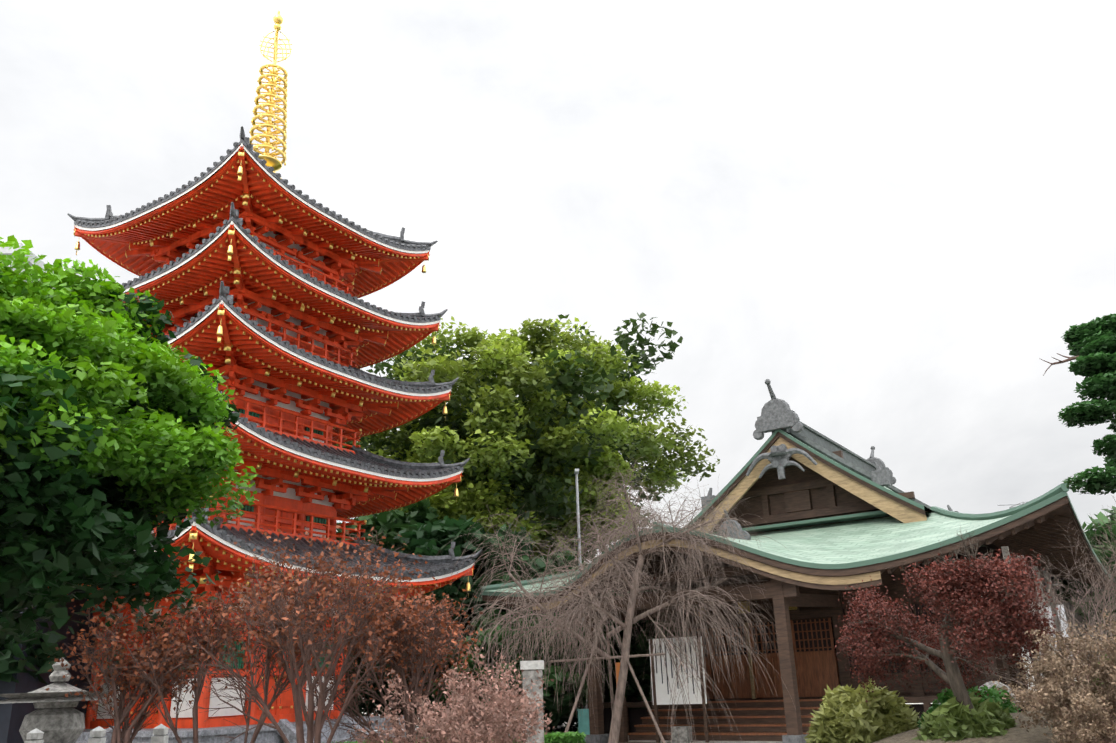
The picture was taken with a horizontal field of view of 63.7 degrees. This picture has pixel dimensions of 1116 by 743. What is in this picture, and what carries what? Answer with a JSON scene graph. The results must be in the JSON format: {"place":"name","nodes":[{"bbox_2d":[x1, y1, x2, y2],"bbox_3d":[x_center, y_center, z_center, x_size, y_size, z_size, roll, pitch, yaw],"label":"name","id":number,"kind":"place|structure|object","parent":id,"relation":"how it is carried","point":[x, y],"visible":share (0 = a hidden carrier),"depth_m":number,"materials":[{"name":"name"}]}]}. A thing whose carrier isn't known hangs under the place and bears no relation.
{"place":"outdoors","nodes":[
{"label":"outdoors","id":0,"kind":"place"},
{"bbox_2d":[0,243,55,288],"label":"grey building","id":1,"kind":"structure","parent":0,"point":[5,250],"depth_m":40.47,"materials":[{"name":"concrete"}]},
{"bbox_2d":[0,235,258,656],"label":"green tree","id":2,"kind":"object","parent":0,"point":[114,441],"depth_m":11.44,"materials":[{"name":"green plant"}]},
{"bbox_2d":[0,0,1115,659],"label":"sky","id":3,"kind":"structure","parent":0,"point":[886,215],"materials":[{"name":"white"}]},
{"bbox_2d":[618,742,657,742],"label":"planting bed soil","id":4,"kind":"structure","parent":0,"point":[637,742],"depth_m":26.91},
{"bbox_2d":[35,591,226,742],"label":"maple tree","id":5,"kind":"object","parent":4,"relation":"on","point":[121,713],"depth_m":11.17,"materials":[{"name":"brown plant"}]},
{"bbox_2d":[69,573,358,742],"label":"maple tree","id":6,"kind":"object","parent":4,"relation":"on","point":[198,691],"depth_m":11.47,"materials":[{"name":"brown plant"}]},
{"bbox_2d":[134,522,428,742],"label":"maple tree","id":7,"kind":"object","parent":4,"relation":"on","point":[314,731],"depth_m":10.38,"materials":[{"name":"brown plant"}]},
{"bbox_2d":[306,576,483,742],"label":"maple tree","id":8,"kind":"object","parent":4,"relation":"on","point":[414,678],"depth_m":11.97,"materials":[{"name":"brown plant"}]},
{"bbox_2d":[360,723,509,742],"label":"fence railings","id":9,"kind":"object","parent":4,"relation":"on","point":[402,729],"visible":0.08,"depth_m":14.90,"materials":[{"name":"grey metal"}]},
{"bbox_2d":[347,646,554,742],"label":"bush","id":10,"kind":"object","parent":4,"relation":"on","point":[494,705],"visible":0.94,"depth_m":10.11,"materials":[{"name":"pink plant"}]},
{"bbox_2d":[520,660,543,742],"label":"stone pillar","id":11,"kind":"structure","parent":4,"relation":"on","point":[529,668],"depth_m":15.12,"materials":[{"name":"grey stone"}]},
{"bbox_2d":[550,625,665,742],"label":"cherry support poles","id":12,"kind":"object","parent":4,"relation":"on","point":[612,697],"visible":0.73,"depth_m":25.66,"materials":[{"name":"brown wood"}]},
{"bbox_2d":[834,525,1059,717],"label":"red plum branches","id":13,"kind":"object","parent":4,"relation":"on","point":[952,677],"visible":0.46,"depth_m":16.77,"materials":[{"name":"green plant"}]},
{"bbox_2d":[872,711,1115,742],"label":"ground","id":14,"kind":"structure","parent":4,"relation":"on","point":[1017,734],"depth_m":15.89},
{"bbox_2d":[804,678,922,742],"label":"bush","id":15,"kind":"object","parent":14,"relation":"on","point":[846,714],"visible":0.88,"depth_m":18.58,"materials":[{"name":"green plant"}]},
{"bbox_2d":[912,691,1016,741],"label":"shrub","id":16,"kind":"object","parent":14,"relation":"on","point":[948,720],"visible":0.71,"depth_m":16.31,"materials":[{"name":"green plant"}]},
{"bbox_2d":[916,684,1020,727],"bbox_3d":[8.459,7.147,18.259,2.549,1.485,2.306,-1,-19,-2],"label":"bush","id":17,"kind":"object","parent":14,"relation":"on","point":[991,692],"visible":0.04,"depth_m":18.17,"materials":[{"name":"green plant"}]},
{"bbox_2d":[978,681,1020,709],"bbox_3d":[9.546,7.054,19.570,0.873,0.600,0.886,-1,-19,-2],"label":"garden rock","id":18,"kind":"object","parent":14,"relation":"on","point":[989,685],"visible":0.27,"depth_m":19.45,"materials":[{"name":"stone"}]},
{"bbox_2d":[992,607,1115,742],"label":"bush","id":19,"kind":"object","parent":14,"relation":"on","point":[1072,699],"visible":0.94,"depth_m":14.31,"materials":[{"name":"brown plant"}]},
{"bbox_2d":[1051,654,1115,732],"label":"green shrub","id":20,"kind":"object","parent":14,"relation":"on","point":[1096,683],"depth_m":16.37,"materials":[{"name":"green plant"}]},
{"bbox_2d":[957,496,1115,690],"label":"tall shrub bare twigs","id":21,"kind":"object","parent":4,"relation":"on","point":[1096,608],"visible":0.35,"depth_m":18.44,"materials":[{"name":"brown plant"}]},
{"bbox_2d":[1063,511,1115,630],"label":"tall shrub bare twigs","id":22,"kind":"object","parent":4,"relation":"on","point":[1097,556],"visible":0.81,"depth_m":16.95,"materials":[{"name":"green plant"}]},
{"bbox_2d":[362,680,1074,742],"bbox_3d":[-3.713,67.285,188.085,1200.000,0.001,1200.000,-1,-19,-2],"label":"ground","id":23,"kind":"structure","parent":0,"point":[666,741],"depth_m":27.21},
{"bbox_2d":[0,622,67,684],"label":"tree","id":24,"kind":"object","parent":23,"relation":"on","point":[8,662],"visible":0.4,"depth_m":21.74,"materials":[{"name":"green plant"}]},
{"bbox_2d":[0,587,103,742],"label":"navy building","id":25,"kind":"structure","parent":23,"relation":"on","point":[12,715],"depth_m":22.29,"materials":[{"name":"concrete"}]},
{"bbox_2d":[0,658,112,742],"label":"stone monument","id":26,"kind":"object","parent":23,"relation":"on","point":[55,719],"visible":0.85,"depth_m":17.00,"materials":[{"name":"grey stone"}]},
{"bbox_2d":[24,724,168,742],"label":"stone balustrade","id":27,"kind":"object","parent":23,"relation":"on","point":[96,733],"visible":1,"depth_m":15.88,"materials":[{"name":"grey stone"}]},
{"bbox_2d":[67,11,482,742],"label":"pagoda","id":28,"kind":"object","parent":23,"relation":"on","point":[257,273],"visible":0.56,"depth_m":26.32,"materials":[{"name":"wood"}]},
{"bbox_2d":[336,498,481,685],"bbox_3d":[-6.779,10.668,39.526,9.548,9.715,9.250,-1,-19,-2],"label":"tree","id":29,"kind":"object","parent":23,"relation":"on","point":[390,524],"visible":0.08,"depth_m":38.96,"materials":[{"name":"green plant"}]},
{"bbox_2d":[332,730,585,742],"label":"low hedge","id":30,"kind":"object","parent":23,"relation":"on","point":[564,737],"visible":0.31,"depth_m":20.47,"materials":[{"name":"green plant"}]},
{"bbox_2d":[360,515,559,699],"bbox_3d":[-3.496,9.886,35.848,8.898,8.586,7.342,-1,-19,-2],"label":"tree","id":31,"kind":"object","parent":23,"relation":"on","point":[435,538],"depth_m":35.16,"materials":[{"name":"plant"}]},
{"bbox_2d":[345,662,577,728],"bbox_3d":[-5.728,13.796,39.053,21.579,3.709,2.451,-3,-19,2],"label":"tall hedge","id":32,"kind":"object","parent":23,"relation":"on","point":[374,705],"depth_m":38.17,"materials":[{"name":"green plant"}]},
{"bbox_2d":[427,674,614,735],"bbox_3d":[-0.088,12.278,33.096,9.558,2.192,1.837,3,-20,-14],"label":"hedge","id":33,"kind":"object","parent":23,"relation":"on","point":[605,686],"visible":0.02,"depth_m":32.41,"materials":[{"name":"green plant"}]},
{"bbox_2d":[446,607,617,732],"bbox_3d":[-0.939,10.370,31.293,6.214,4.503,5.819,-1,-19,-2],"label":"tree","id":34,"kind":"object","parent":23,"relation":"on","point":[567,697],"visible":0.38,"depth_m":29.56,"materials":[{"name":"brown plant"}]},
{"bbox_2d":[574,469,587,708],"bbox_3d":[0.849,8.099,32.251,0.160,9.300,0.520,-1,-19,-2],"label":"lamp pole","id":35,"kind":"object","parent":23,"relation":"on","point":[576,472],"visible":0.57,"depth_m":33.41,"materials":[{"name":"grey metal"}]},
{"bbox_2d":[540,549,663,674],"bbox_3d":[0.975,10.705,36.727,7.634,7.322,7.742,-1,-19,-2],"label":"tree","id":36,"kind":"object","parent":23,"relation":"on","point":[570,557],"depth_m":38.79,"materials":[{"name":"plant"}]},
{"bbox_2d":[437,457,796,742],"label":"weeping cherry tree","id":37,"kind":"object","parent":23,"relation":"on","point":[565,627],"visible":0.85,"depth_m":25.50,"materials":[{"name":"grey plant"}]},
{"bbox_2d":[603,585,688,707],"bbox_3d":[3.718,10.460,33.269,5.596,5.328,5.901,-1,-19,-2],"label":"tree","id":38,"kind":"object","parent":23,"relation":"on","point":[638,664],"visible":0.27,"depth_m":31.49,"materials":[{"name":"plant"}]},
{"bbox_2d":[649,636,708,742],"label":"notice boards","id":39,"kind":"object","parent":23,"relation":"on","point":[661,691],"visible":0.75,"depth_m":26.90,"materials":[{"name":"white wood"}]},
{"bbox_2d":[480,379,1115,742],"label":"hall","id":40,"kind":"structure","parent":23,"relation":"on","point":[836,516],"depth_m":28.51,"materials":[{"name":"brown wood"}]},
{"bbox_2d":[1043,576,1105,680],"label":"white building","id":41,"kind":"structure","parent":23,"relation":"on","point":[1070,607],"depth_m":34.48,"materials":[{"name":"white paint"}]},
{"bbox_2d":[1052,506,1115,643],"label":"tree","id":42,"kind":"object","parent":23,"relation":"on","point":[1098,530],"visible":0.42,"depth_m":30.46,"materials":[{"name":"green plant"}]},
{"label":"camphor tree trunk","id":43,"kind":"object","parent":23,"relation":"on","visible":0},
{"bbox_2d":[334,312,719,562],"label":"camphor tree","id":44,"kind":"object","parent":43,"relation":"attached to","point":[543,436],"visible":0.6,"depth_m":42.98,"materials":[{"name":"green plant"}]},
{"bbox_2d":[997,501,1028,508],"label":"antenna frame","id":45,"kind":"object","parent":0,"point":[1012,504],"visible":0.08,"depth_m":60.87,"materials":[{"name":"grey metal"}]},
{"bbox_2d":[1039,313,1115,513],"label":"pine tree","id":46,"kind":"object","parent":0,"point":[1092,344],"depth_m":18.24,"materials":[{"name":"green plant"}]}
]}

